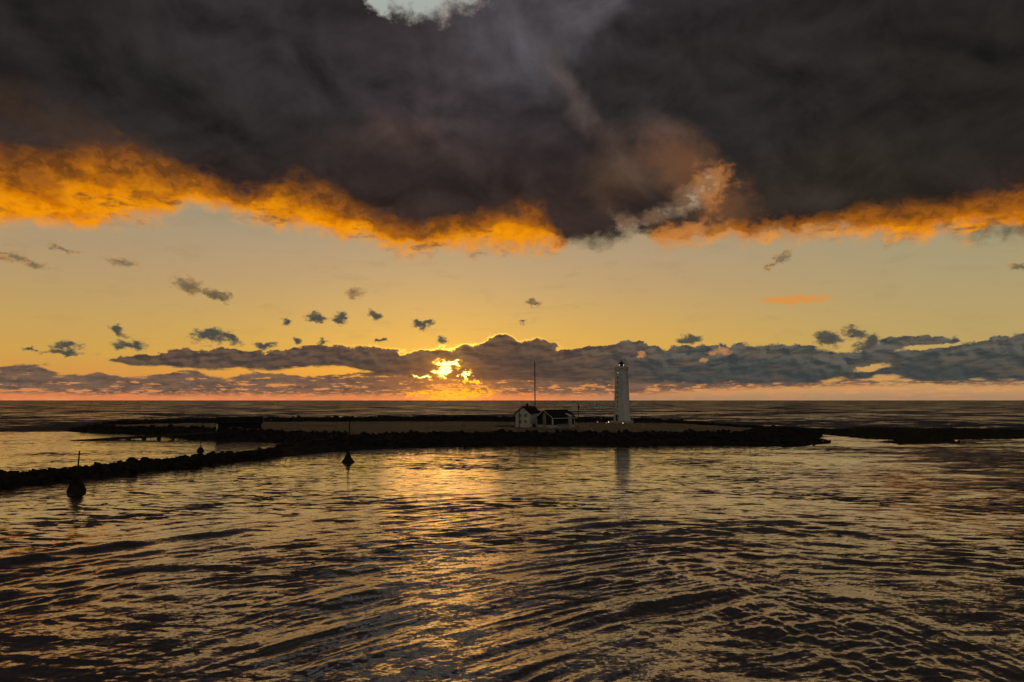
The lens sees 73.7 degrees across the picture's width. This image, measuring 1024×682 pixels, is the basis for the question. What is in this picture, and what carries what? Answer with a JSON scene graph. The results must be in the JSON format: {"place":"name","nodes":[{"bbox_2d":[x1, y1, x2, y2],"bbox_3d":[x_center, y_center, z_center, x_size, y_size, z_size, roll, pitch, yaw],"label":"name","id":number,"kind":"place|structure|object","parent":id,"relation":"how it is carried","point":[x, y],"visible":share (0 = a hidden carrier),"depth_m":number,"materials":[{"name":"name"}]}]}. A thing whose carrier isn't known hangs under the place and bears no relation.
{"place":"outdoors","nodes":[
{"label":"outdoors","id":0,"kind":"place"},
{"bbox_2d":[64,416,819,458],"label":"islet ground","id":1,"kind":"structure","parent":0,"point":[638,427],"depth_m":195.59,"materials":[{"name":"rock"},{"name":"sand"}]},
{"bbox_2d":[70,430,223,440],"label":"slipway","id":2,"kind":"structure","parent":1,"relation":"on","point":[158,436],"depth_m":195.76,"materials":[{"name":"concrete"}]},
{"bbox_2d":[216,417,262,430],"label":"boat shed","id":3,"kind":"object","parent":1,"relation":"on","point":[222,423],"visible":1,"depth_m":205.68,"materials":[{"name":"brown wood"}]},
{"bbox_2d":[62,414,830,451],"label":"shore rocks","id":4,"kind":"object","parent":1,"relation":"on","point":[785,432],"visible":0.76,"depth_m":183.50,"materials":[{"name":"black stone"}]},
{"bbox_2d":[514,403,539,426],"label":"white house","id":5,"kind":"structure","parent":1,"relation":"on","point":[528,414],"depth_m":219.26,"materials":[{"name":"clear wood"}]},
{"bbox_2d":[534,362,535,406],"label":"radio mast","id":6,"kind":"object","parent":1,"relation":"on","point":[534,385],"visible":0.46,"depth_m":237.46,"materials":[{"name":"black metal"}]},
{"bbox_2d":[535,409,575,427],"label":"dark wooden house","id":7,"kind":"structure","parent":1,"relation":"on","point":[563,418],"depth_m":216.31,"materials":[{"name":"black wood"}]},
{"bbox_2d":[543,412,545,427],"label":"stair window","id":8,"kind":"structure","parent":7,"relation":"in","point":[544,415],"depth_m":215.56,"materials":[{"name":"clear glass"}]},
{"bbox_2d":[611,360,633,422],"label":"lighthouse","id":9,"kind":"object","parent":1,"relation":"on","point":[621,405],"visible":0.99,"depth_m":260.03,"materials":[{"name":"white concrete"}]},
{"bbox_2d":[0,400,1023,681],"bbox_3d":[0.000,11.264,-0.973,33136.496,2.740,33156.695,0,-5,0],"label":"sea","id":10,"kind":"structure","parent":0,"point":[840,558],"depth_m":50.24,"materials":[{"name":"black liquid"}]},
{"bbox_2d":[66,451,86,492],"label":"channel beacon","id":11,"kind":"object","parent":10,"relation":"in","point":[76,485],"visible":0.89,"depth_m":83.83,"materials":[{"name":"black metal"}]},
{"bbox_2d":[0,447,284,488],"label":"stone breakwater","id":12,"kind":"object","parent":10,"relation":"in","point":[17,478],"visible":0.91,"depth_m":106.65,"materials":[{"name":"black stone"}]},
{"bbox_2d":[197,428,203,451],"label":"channel beacon","id":13,"kind":"object","parent":10,"relation":"in","point":[200,449],"visible":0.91,"depth_m":149.81,"materials":[{"name":"black metal"}]},
{"bbox_2d":[342,421,353,462],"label":"channel beacon","id":14,"kind":"object","parent":10,"relation":"in","point":[347,458],"visible":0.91,"depth_m":124.66,"materials":[{"name":"black metal"}]},
{"bbox_2d":[809,427,1023,444],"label":"rocky reef","id":15,"kind":"object","parent":10,"relation":"on","point":[919,441],"visible":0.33,"depth_m":202.66},
{"bbox_2d":[801,426,1023,443],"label":"reef rocks","id":16,"kind":"object","parent":15,"relation":"on","point":[892,433],"visible":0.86,"depth_m":221.13,"materials":[{"name":"black stone"}]},
{"bbox_2d":[0,0,1023,399],"label":"sky","id":17,"kind":"structure","parent":0,"point":[200,199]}
]}

